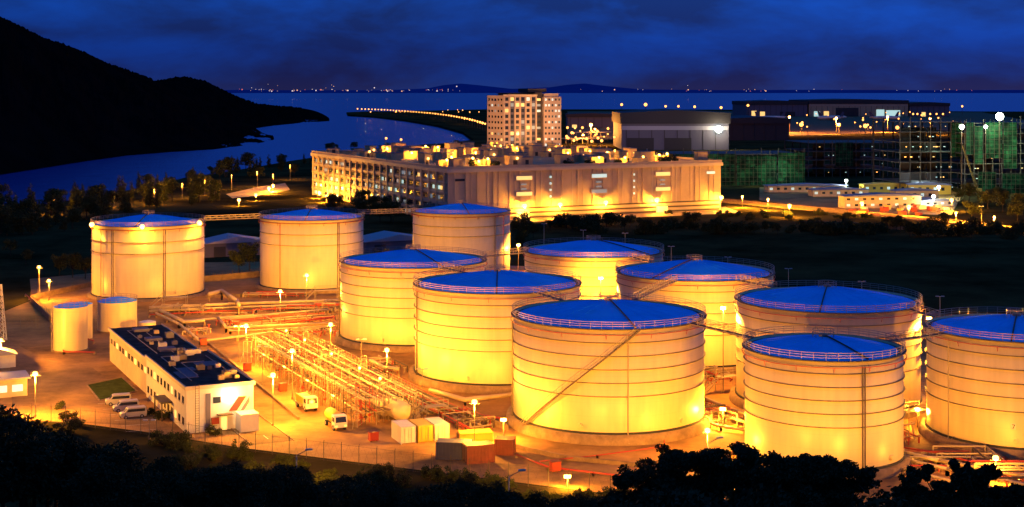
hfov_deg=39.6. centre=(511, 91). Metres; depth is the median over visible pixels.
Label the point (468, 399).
pipeline
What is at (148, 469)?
tree
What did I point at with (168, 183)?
tree
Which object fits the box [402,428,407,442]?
door
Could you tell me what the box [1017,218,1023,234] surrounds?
tree
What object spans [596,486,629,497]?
bush
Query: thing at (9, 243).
tree
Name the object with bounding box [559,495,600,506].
tree
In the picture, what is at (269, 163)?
tree
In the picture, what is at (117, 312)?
tank
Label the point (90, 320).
tank
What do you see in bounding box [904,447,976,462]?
pipeline
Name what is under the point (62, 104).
hill
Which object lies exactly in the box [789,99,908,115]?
hangar
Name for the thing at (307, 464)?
bush
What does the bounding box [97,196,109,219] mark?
tree
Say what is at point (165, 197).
tree
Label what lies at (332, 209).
tree
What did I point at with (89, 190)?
tree
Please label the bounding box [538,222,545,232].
tree
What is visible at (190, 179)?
tree
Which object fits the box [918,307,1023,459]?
storage tank
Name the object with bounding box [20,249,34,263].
tree
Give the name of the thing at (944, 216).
tree
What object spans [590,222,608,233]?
tree
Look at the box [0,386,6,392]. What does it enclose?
window
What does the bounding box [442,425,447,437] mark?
door
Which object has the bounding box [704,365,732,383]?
pipe manifold
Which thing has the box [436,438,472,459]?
shipping container
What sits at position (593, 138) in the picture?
canopy
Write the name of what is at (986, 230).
tree
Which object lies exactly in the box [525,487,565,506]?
tree
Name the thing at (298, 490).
tree
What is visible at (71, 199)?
tree
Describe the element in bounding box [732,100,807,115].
hangar
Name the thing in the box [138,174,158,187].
tree
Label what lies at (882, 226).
tree
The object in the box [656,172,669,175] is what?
window
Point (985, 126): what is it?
floodlight mast
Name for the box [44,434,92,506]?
tree
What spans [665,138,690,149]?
hangar door
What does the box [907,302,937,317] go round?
walkway bridge
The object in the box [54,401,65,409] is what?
shrub
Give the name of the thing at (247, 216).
walkway bridge
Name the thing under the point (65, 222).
tree
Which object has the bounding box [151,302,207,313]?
pipe manifold
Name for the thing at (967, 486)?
spiky tree
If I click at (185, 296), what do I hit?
access platform
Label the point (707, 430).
street lamp
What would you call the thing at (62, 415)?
shrub
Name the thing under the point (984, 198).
tree
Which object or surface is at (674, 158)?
bush
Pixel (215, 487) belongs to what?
tree
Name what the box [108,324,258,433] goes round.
office building
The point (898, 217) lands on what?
tree
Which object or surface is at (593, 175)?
window
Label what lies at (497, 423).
bund wall
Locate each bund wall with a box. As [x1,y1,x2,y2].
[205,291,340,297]
[207,341,299,419]
[336,350,508,429]
[516,444,733,466]
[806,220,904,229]
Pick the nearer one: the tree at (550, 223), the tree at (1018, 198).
the tree at (550, 223)
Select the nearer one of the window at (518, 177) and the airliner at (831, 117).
the window at (518, 177)
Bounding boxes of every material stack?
[880,207,888,211]
[911,207,917,211]
[917,205,925,209]
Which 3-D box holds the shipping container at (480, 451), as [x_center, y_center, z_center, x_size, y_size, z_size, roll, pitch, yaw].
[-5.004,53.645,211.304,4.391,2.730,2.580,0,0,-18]
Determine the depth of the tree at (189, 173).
842.49 m
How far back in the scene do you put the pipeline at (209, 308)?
354.73 m
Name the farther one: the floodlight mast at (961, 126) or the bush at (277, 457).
the floodlight mast at (961, 126)
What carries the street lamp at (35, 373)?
on the yard pavement
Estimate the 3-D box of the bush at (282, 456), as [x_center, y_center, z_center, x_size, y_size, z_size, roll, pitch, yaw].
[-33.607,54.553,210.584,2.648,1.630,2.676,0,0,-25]
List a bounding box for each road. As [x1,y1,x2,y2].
[9,341,243,442]
[233,416,292,444]
[510,207,741,221]
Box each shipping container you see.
[391,419,415,444]
[408,418,432,442]
[424,417,448,440]
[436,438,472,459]
[457,428,492,441]
[462,440,494,464]
[494,435,515,455]
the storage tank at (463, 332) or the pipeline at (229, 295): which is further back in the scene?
the pipeline at (229, 295)
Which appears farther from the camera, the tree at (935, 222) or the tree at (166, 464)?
the tree at (935, 222)
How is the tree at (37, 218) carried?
on the land
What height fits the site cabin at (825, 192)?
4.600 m
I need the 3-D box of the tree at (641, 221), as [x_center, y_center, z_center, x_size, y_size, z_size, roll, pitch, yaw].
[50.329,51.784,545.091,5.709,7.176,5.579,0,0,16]
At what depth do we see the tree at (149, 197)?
673.92 m
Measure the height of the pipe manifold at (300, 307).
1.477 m
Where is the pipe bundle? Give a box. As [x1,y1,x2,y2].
[310,347,462,414]
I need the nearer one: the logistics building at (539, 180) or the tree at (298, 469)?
the tree at (298, 469)
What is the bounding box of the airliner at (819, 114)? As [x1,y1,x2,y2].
[817,111,845,119]
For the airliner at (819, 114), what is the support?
on the airport apron
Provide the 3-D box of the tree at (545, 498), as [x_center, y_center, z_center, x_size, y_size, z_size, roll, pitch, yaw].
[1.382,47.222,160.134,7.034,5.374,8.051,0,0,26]
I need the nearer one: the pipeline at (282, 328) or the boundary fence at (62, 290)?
the pipeline at (282, 328)
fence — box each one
[0,403,611,491]
[3,317,45,328]
[30,279,91,299]
[30,292,50,321]
[204,269,259,281]
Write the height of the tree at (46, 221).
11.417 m
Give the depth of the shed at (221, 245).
473.67 m
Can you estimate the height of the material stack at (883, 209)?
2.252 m
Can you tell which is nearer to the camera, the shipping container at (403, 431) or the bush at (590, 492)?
the bush at (590, 492)
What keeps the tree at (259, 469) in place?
on the hillside
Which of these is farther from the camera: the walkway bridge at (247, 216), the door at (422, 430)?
the walkway bridge at (247, 216)
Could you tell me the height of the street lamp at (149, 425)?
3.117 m
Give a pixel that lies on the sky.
(226, 44)
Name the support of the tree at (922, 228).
on the land
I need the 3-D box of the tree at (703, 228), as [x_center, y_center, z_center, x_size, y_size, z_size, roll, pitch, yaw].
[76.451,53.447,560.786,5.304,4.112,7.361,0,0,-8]
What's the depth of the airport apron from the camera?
2352.28 m
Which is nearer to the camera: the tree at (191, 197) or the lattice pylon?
the lattice pylon
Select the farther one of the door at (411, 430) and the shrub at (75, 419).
the shrub at (75, 419)
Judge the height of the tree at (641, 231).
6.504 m
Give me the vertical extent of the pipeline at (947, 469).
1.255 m
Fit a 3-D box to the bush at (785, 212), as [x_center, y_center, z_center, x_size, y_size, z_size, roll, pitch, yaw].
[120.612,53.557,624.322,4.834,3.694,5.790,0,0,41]
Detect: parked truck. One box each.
[294,391,317,411]
[324,407,346,430]
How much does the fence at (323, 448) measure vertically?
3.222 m
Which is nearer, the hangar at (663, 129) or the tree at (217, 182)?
the tree at (217, 182)
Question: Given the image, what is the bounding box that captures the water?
[0,93,1023,203]
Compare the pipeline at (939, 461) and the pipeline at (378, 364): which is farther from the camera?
the pipeline at (378, 364)
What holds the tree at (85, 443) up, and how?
on the hillside
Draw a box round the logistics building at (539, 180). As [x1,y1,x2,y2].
[311,140,722,219]
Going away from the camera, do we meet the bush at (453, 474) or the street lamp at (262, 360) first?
the bush at (453, 474)
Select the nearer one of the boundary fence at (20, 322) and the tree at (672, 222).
the boundary fence at (20, 322)
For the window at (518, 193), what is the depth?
611.09 m
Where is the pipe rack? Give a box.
[240,330,420,428]
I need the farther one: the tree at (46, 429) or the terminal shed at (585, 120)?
the terminal shed at (585, 120)
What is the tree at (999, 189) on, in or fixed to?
on the land
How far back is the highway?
666.59 m
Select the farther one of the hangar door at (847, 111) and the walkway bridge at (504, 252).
the hangar door at (847, 111)
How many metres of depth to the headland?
2600.30 m
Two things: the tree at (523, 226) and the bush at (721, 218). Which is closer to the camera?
the tree at (523, 226)
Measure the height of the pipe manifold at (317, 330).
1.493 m
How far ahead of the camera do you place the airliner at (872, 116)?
2664.76 m
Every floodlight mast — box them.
[500,418,506,435]
[564,474,570,487]
[719,407,725,424]
[720,306,725,392]
[959,124,963,187]
[984,125,986,189]
[996,113,1003,186]
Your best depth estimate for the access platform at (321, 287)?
374.96 m
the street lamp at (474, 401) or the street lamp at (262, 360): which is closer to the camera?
the street lamp at (474, 401)
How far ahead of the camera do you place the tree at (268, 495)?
154.12 m
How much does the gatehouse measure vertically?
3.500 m
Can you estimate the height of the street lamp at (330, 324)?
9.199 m
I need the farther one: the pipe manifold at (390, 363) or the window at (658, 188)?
the window at (658, 188)
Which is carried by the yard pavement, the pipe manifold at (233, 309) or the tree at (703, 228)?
the pipe manifold at (233, 309)
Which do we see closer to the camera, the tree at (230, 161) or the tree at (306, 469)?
the tree at (306, 469)
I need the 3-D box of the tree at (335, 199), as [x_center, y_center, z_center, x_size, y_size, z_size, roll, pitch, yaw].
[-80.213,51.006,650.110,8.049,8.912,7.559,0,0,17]
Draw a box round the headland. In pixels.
[156,76,328,127]
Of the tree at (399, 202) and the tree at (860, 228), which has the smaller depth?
the tree at (860, 228)
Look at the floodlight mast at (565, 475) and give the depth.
197.13 m
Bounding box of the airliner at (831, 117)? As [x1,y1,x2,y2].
[817,112,843,120]
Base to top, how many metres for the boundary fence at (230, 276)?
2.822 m
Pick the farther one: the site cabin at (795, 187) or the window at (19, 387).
the site cabin at (795, 187)
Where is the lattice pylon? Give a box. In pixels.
[0,284,6,340]
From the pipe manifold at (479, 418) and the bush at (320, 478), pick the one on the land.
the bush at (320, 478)
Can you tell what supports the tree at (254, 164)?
on the land
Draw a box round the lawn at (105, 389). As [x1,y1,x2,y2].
[88,378,135,399]
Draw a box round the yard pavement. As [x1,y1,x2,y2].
[0,262,1023,505]
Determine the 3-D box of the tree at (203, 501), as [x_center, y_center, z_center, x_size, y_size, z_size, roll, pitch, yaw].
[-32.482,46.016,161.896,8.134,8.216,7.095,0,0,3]
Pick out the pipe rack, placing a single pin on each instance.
(334, 372)
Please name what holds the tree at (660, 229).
on the land
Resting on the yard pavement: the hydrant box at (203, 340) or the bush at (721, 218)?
the hydrant box at (203, 340)
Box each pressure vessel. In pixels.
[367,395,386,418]
[385,397,411,419]
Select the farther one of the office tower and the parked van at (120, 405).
the office tower
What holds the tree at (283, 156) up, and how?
on the land
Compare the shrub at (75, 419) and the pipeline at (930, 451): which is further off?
the shrub at (75, 419)
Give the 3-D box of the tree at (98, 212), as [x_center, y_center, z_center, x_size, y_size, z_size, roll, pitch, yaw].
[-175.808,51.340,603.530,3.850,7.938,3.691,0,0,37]
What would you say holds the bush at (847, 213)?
on the land
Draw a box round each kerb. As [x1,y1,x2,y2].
[86,376,137,400]
[259,414,294,440]
[721,198,1011,227]
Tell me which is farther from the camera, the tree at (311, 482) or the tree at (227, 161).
the tree at (227, 161)
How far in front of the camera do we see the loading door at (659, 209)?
641.82 m
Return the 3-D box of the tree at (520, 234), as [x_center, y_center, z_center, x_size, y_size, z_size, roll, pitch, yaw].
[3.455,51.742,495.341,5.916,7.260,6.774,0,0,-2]
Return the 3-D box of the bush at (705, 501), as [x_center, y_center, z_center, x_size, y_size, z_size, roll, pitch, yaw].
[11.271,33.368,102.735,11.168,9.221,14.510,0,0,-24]
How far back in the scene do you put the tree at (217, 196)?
715.84 m
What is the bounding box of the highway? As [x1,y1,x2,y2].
[721,199,953,222]
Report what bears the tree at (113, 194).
on the land
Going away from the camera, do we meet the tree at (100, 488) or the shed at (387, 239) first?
the tree at (100, 488)
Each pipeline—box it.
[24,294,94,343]
[49,326,95,354]
[148,299,340,311]
[148,303,340,314]
[148,308,313,317]
[155,312,273,345]
[158,309,205,326]
[182,309,328,324]
[207,289,240,314]
[217,316,337,332]
[228,326,337,333]
[264,317,333,328]
[272,328,471,428]
[368,358,399,379]
[428,388,511,405]
[428,404,507,419]
[515,454,619,475]
[539,440,665,464]
[705,397,744,419]
[710,409,744,427]
[710,422,744,434]
[901,468,988,487]
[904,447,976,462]
[904,450,1023,475]
[906,458,1023,484]
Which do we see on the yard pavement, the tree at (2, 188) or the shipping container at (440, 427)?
the shipping container at (440, 427)
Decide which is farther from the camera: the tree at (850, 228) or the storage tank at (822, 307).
the tree at (850, 228)
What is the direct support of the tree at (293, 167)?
on the land
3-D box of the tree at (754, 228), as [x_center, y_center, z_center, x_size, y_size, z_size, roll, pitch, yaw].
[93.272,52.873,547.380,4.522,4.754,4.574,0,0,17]
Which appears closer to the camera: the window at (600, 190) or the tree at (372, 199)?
the window at (600, 190)
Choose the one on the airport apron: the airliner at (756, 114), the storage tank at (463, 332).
the airliner at (756, 114)
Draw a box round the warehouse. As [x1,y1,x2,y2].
[729,115,790,139]
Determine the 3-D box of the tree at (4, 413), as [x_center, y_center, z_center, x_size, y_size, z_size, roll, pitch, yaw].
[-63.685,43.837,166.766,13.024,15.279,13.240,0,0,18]
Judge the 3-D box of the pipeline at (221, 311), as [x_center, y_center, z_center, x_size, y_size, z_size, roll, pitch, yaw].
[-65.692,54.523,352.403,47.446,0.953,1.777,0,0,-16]
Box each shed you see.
[204,233,259,257]
[363,231,412,253]
[565,113,612,127]
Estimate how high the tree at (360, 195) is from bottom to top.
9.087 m
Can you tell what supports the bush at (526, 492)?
on the land
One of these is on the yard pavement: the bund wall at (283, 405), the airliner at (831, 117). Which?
the bund wall at (283, 405)
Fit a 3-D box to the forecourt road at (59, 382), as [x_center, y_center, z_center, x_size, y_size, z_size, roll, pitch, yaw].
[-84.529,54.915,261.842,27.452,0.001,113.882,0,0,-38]
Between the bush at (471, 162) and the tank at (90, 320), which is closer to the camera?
the tank at (90, 320)
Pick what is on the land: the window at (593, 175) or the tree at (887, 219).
the tree at (887, 219)
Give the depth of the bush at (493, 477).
196.26 m
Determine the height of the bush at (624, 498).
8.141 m
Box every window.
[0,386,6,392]
[12,384,22,391]
[213,397,220,402]
[517,176,531,179]
[517,192,531,195]
[592,174,606,177]
[592,189,606,192]
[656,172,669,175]
[656,187,669,190]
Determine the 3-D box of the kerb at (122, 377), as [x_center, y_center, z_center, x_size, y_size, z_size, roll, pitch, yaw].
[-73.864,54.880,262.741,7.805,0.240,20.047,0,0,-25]
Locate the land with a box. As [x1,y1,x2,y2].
[0,109,1023,506]
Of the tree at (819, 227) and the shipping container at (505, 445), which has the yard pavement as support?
the shipping container at (505, 445)
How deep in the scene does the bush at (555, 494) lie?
188.31 m
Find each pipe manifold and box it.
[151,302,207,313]
[182,324,211,335]
[204,306,265,314]
[216,314,285,328]
[240,291,307,297]
[260,304,329,311]
[268,311,335,323]
[284,327,336,337]
[314,299,340,311]
[354,355,407,373]
[438,406,494,429]
[703,397,743,427]
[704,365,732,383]
[904,422,920,444]
[910,445,1010,471]
[969,460,1023,486]
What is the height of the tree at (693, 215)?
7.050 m
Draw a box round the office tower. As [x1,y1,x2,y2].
[487,89,560,146]
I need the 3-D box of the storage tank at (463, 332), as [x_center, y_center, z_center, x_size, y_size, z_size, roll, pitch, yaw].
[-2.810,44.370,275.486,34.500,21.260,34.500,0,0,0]
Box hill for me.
[0,16,273,174]
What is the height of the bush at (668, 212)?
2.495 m
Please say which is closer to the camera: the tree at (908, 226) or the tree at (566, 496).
the tree at (566, 496)
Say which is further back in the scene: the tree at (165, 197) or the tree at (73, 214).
the tree at (165, 197)
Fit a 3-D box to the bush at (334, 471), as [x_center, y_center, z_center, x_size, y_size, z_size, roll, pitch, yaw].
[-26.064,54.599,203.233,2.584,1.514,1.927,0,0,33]
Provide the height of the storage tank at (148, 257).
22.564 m
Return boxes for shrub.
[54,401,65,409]
[58,411,78,419]
[69,417,85,425]
[147,407,154,414]
[153,409,170,419]
[204,424,222,435]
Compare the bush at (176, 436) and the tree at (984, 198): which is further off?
the tree at (984, 198)
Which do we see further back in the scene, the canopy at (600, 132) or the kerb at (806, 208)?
the canopy at (600, 132)
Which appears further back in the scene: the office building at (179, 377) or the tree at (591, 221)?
the tree at (591, 221)
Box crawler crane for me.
[962,146,981,192]
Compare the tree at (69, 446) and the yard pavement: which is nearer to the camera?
the tree at (69, 446)
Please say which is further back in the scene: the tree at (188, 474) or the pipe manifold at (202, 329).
the pipe manifold at (202, 329)
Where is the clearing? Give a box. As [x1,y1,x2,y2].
[227,183,289,197]
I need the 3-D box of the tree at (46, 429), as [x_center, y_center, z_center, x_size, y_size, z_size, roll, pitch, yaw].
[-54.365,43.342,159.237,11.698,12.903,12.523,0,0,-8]
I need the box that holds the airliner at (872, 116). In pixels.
[869,112,899,119]
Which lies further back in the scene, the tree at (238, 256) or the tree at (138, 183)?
the tree at (138, 183)
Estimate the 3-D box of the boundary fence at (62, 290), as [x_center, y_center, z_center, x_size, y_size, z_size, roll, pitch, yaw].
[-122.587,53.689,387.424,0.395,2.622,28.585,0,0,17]
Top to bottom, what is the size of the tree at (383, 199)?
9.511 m
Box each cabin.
[0,346,16,367]
[764,183,847,191]
[808,187,869,196]
[837,192,922,208]
[859,182,905,191]
[889,188,939,197]
[905,182,951,193]
[921,197,955,206]
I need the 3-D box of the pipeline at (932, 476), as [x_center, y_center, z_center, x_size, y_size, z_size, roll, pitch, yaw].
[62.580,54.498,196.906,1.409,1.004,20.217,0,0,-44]
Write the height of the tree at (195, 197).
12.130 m
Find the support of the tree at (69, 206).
on the land
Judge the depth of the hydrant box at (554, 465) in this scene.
205.18 m
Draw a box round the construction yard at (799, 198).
[759,187,962,214]
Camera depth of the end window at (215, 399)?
230.39 m
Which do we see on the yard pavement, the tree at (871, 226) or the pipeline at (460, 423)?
the pipeline at (460, 423)
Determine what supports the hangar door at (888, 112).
in the hangar at (855, 107)
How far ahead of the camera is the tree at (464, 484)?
175.51 m
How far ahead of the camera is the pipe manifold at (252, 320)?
335.35 m
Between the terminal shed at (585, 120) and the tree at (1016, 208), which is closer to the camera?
the tree at (1016, 208)
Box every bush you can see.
[51,419,79,435]
[148,429,173,446]
[163,432,192,451]
[164,430,193,446]
[172,450,200,469]
[182,446,193,453]
[196,442,219,455]
[200,448,222,460]
[226,439,252,457]
[242,459,274,471]
[270,454,293,462]
[277,454,293,463]
[281,459,304,466]
[284,458,302,466]
[297,461,310,467]
[312,472,333,484]
[322,467,336,474]
[351,473,382,481]
[353,467,375,480]
[365,461,395,476]
[377,468,412,487]
[420,464,450,483]
[444,466,469,483]
[461,469,504,484]
[468,159,478,165]
[482,475,517,490]
[489,160,499,165]
[514,489,538,498]
[524,488,550,498]
[542,492,561,499]
[563,158,573,163]
[573,487,594,496]
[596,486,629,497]
[597,489,640,506]
[602,491,642,506]
[611,484,726,506]
[647,480,801,506]
[657,156,670,160]
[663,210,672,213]
[669,154,678,160]
[709,485,756,506]
[716,216,726,220]
[722,210,734,216]
[744,216,755,219]
[759,209,766,215]
[781,209,791,214]
[783,214,793,220]
[812,208,822,214]
[839,211,850,218]
[846,484,912,506]
[860,212,874,218]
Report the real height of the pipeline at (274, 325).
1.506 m
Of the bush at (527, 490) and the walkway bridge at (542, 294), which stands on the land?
the bush at (527, 490)
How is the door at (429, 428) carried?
in the shipping container at (424, 430)
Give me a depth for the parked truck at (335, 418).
230.59 m
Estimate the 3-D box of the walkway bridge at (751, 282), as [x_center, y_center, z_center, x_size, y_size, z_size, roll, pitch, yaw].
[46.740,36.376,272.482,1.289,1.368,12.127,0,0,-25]
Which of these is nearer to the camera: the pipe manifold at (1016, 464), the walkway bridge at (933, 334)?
the pipe manifold at (1016, 464)
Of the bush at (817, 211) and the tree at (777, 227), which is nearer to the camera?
the tree at (777, 227)
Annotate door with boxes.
[214,246,225,256]
[221,416,226,429]
[374,245,385,249]
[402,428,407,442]
[409,427,414,442]
[419,427,425,441]
[426,426,431,441]
[436,425,441,439]
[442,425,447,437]
[462,444,464,460]
[465,446,466,462]
[627,138,653,149]
[656,206,667,212]
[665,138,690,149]
[780,112,794,115]
[836,108,858,115]
[876,110,883,115]
[886,110,899,115]
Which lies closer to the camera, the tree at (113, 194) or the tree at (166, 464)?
the tree at (166, 464)
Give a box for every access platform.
[151,292,187,307]
[305,285,337,299]
[412,397,448,418]
[704,368,735,394]
[904,400,925,429]
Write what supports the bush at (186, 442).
on the land
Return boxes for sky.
[0,0,1023,89]
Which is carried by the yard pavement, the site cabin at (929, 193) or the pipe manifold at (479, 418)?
the pipe manifold at (479, 418)
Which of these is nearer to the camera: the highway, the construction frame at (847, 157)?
the highway
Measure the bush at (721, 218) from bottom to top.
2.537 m
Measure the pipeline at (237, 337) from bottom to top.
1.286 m
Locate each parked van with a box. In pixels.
[105,392,130,405]
[112,398,138,411]
[119,405,146,418]
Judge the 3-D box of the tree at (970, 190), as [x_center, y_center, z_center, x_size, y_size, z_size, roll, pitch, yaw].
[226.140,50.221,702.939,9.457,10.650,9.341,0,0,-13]
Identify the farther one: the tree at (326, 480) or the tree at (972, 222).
the tree at (972, 222)
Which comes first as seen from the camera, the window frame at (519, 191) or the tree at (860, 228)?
the tree at (860, 228)
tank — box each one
[51,299,88,352]
[75,301,93,339]
[87,210,208,301]
[96,293,136,332]
[137,318,155,325]
[255,205,364,291]
[335,244,487,352]
[408,265,581,393]
[411,200,510,270]
[506,293,711,445]
[523,235,664,298]
[614,254,775,374]
[729,280,925,419]
[741,325,911,479]
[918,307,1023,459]
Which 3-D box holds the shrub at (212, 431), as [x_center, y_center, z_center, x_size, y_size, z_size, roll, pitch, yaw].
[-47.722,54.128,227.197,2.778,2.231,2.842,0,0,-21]
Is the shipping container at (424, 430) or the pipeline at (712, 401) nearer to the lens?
the shipping container at (424, 430)
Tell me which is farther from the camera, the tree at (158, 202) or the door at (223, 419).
the tree at (158, 202)
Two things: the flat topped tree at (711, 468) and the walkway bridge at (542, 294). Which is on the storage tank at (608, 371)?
the walkway bridge at (542, 294)
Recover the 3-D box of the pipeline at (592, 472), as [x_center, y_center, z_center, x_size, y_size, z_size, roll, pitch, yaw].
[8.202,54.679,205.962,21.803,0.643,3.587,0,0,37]
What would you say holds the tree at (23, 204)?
on the land
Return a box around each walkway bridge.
[204,213,259,220]
[359,208,417,213]
[438,262,466,272]
[482,247,527,256]
[533,286,565,300]
[628,252,653,262]
[632,275,677,299]
[689,316,755,338]
[736,274,776,287]
[886,325,947,341]
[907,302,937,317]
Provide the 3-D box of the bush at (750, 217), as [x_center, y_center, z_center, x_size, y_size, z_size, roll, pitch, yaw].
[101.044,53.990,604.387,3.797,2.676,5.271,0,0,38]
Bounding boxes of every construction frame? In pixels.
[657,148,804,185]
[784,137,895,176]
[873,117,961,188]
[931,116,1023,193]
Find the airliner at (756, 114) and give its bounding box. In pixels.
[754,111,784,117]
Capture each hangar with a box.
[612,109,730,149]
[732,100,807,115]
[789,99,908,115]
[908,102,949,115]
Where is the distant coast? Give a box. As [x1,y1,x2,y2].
[225,84,1023,92]
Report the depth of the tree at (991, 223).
563.42 m
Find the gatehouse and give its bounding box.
[0,370,30,397]
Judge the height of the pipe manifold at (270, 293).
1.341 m
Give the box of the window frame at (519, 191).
[515,191,532,196]
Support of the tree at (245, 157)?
on the land
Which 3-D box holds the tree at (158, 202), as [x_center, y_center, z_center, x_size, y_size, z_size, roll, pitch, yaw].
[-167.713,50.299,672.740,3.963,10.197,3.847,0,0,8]
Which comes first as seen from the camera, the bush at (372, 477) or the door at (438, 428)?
the bush at (372, 477)
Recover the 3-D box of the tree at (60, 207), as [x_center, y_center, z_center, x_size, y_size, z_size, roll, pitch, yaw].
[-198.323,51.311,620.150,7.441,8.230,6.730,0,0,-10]
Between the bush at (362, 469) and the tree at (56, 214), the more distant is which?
the tree at (56, 214)
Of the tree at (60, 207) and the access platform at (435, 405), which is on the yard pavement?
the access platform at (435, 405)
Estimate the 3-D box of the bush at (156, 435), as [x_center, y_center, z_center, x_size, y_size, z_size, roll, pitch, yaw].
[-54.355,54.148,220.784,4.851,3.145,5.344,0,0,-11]
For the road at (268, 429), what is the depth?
227.59 m
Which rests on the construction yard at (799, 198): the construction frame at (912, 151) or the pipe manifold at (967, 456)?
the construction frame at (912, 151)
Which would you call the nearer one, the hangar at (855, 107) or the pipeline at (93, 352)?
the pipeline at (93, 352)
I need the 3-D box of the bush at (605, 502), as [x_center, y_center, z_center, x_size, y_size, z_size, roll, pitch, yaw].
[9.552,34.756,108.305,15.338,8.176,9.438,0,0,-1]
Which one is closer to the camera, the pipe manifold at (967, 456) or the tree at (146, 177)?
the pipe manifold at (967, 456)
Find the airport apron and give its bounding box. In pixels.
[567,111,1023,139]
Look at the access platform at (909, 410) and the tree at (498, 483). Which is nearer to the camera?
the tree at (498, 483)
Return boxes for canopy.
[561,134,594,143]
[570,128,607,136]
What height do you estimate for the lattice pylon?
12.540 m
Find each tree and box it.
[0,183,8,197]
[0,195,6,204]
[0,404,26,433]
[0,413,42,498]
[0,428,63,506]
[2,238,18,255]
[3,186,12,205]
[7,430,90,506]
[8,418,66,506]
[10,198,33,214]
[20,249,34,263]
[25,183,35,209]
[30,193,36,209]
[30,199,43,229]
[33,188,66,215]
[41,203,52,230]
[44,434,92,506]
[50,198,60,224]
[50,200,65,211]
[50,253,66,275]
[51,442,124,506]
[56,440,102,506]
[57,188,67,200]
[58,210,68,230]
[60,208,83,228]
[61,252,82,277]
[66,190,73,209]
[66,439,163,506]
[69,190,84,200]
[69,195,83,207]
[72,192,82,221]
[74,256,91,278]
[78,195,98,219]
[80,185,107,202]
[88,187,100,215]
[93,203,101,220]
[96,184,106,208]
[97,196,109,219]
[99,187,112,214]
[104,190,120,208]
[115,175,120,194]
[117,189,130,213]
[118,176,128,198]
[124,193,134,215]
[127,180,134,199]
[134,172,141,194]
[135,183,153,201]
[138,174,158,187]
[139,458,177,473]
[142,179,153,205]
[145,182,155,206]
[150,453,182,502]
[153,187,161,205]
[158,176,180,200]
[159,180,163,197]
[160,182,168,202]
[182,466,208,505]
[185,169,197,179]
[185,178,208,202]
[187,178,205,188]
[188,180,198,201]
[188,186,194,204]
[189,459,250,506]
[192,463,271,506]
[194,173,210,184]
[207,166,218,174]
[208,178,222,194]
[208,183,215,201]
[211,163,227,179]
[214,185,219,200]
[216,158,234,170]
[223,156,234,175]
[227,155,235,173]
[227,250,248,272]
[228,464,289,506]
[233,160,239,172]
[235,152,255,171]
[237,242,259,270]
[247,162,253,176]
[249,464,282,479]
[251,159,258,174]
[252,167,264,175]
[257,464,314,506]
[258,464,309,482]
[267,154,272,167]
[276,154,286,161]
[277,154,284,170]
[285,472,327,506]
[289,163,299,176]
[295,464,315,482]
[318,475,352,484]
[322,196,331,202]
[323,206,336,210]
[325,474,371,506]
[326,201,337,210]
[327,193,343,208]
[342,206,356,212]
[349,141,357,146]
[350,198,369,212]
[354,189,370,200]
[360,199,370,205]
[362,204,372,218]
[366,195,379,205]
[370,202,385,216]
[371,202,388,216]
[372,248,389,252]
[377,196,391,203]
[383,200,403,222]
[386,199,401,221]
[422,202,432,206]
[444,472,477,491]
[455,480,505,505]
[460,486,518,506]
[469,484,506,506]
[505,491,557,506]
[510,220,518,231]
[511,211,530,228]
[513,230,528,248]
[517,494,551,503]
[518,220,539,231]
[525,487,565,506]
[527,223,539,238]
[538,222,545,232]
[545,219,555,230]
[552,212,580,227]
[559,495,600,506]
[561,491,589,503]
[564,215,581,232]
[567,214,590,229]
[579,213,603,230]
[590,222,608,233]
[602,211,622,225]
[602,212,612,226]
[605,441,777,503]
[617,215,630,231]
[624,214,635,223]
[632,219,657,234]
[635,217,649,234]
[651,220,668,233]
[661,216,680,229]
[679,216,693,227]
[685,212,701,222]
[687,222,699,228]
[700,222,708,230]
[705,218,732,233]
[733,221,756,232]
[746,450,881,506]
[749,224,759,233]
[758,221,768,232]
[769,222,774,231]
[771,223,782,234]
[784,224,796,232]
[795,219,805,231]
[797,217,817,230]
[808,220,830,234]
[822,220,848,234]
[836,218,856,232]
[854,221,876,234]
[865,221,876,229]
[874,222,890,232]
[881,216,891,224]
[889,217,903,231]
[890,215,907,231]
[890,458,1023,506]
[903,221,916,231]
[911,220,945,236]
[923,216,942,229]
[937,212,950,223]
[942,220,971,235]
[952,186,964,201]
[960,182,979,200]
[962,200,983,215]
[964,216,988,233]
[977,190,986,205]
[977,226,995,233]
[978,191,995,202]
[980,189,997,206]
[985,220,1000,226]
[991,186,1004,197]
[991,223,1008,233]
[993,190,1010,211]
[999,222,1022,238]
[1006,193,1023,216]
[1006,202,1023,220]
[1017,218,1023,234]
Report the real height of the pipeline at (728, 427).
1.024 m
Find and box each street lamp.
[31,371,39,416]
[143,419,155,438]
[257,345,267,385]
[268,373,277,425]
[277,290,283,329]
[290,349,294,399]
[327,322,334,355]
[356,338,366,371]
[416,368,427,398]
[469,399,479,440]
[705,428,710,447]
[992,455,998,481]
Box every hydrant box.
[199,337,207,345]
[243,362,251,370]
[278,382,287,391]
[367,430,379,441]
[548,459,561,472]
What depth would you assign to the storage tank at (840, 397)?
203.50 m
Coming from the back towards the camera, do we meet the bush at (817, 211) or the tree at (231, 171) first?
the tree at (231, 171)

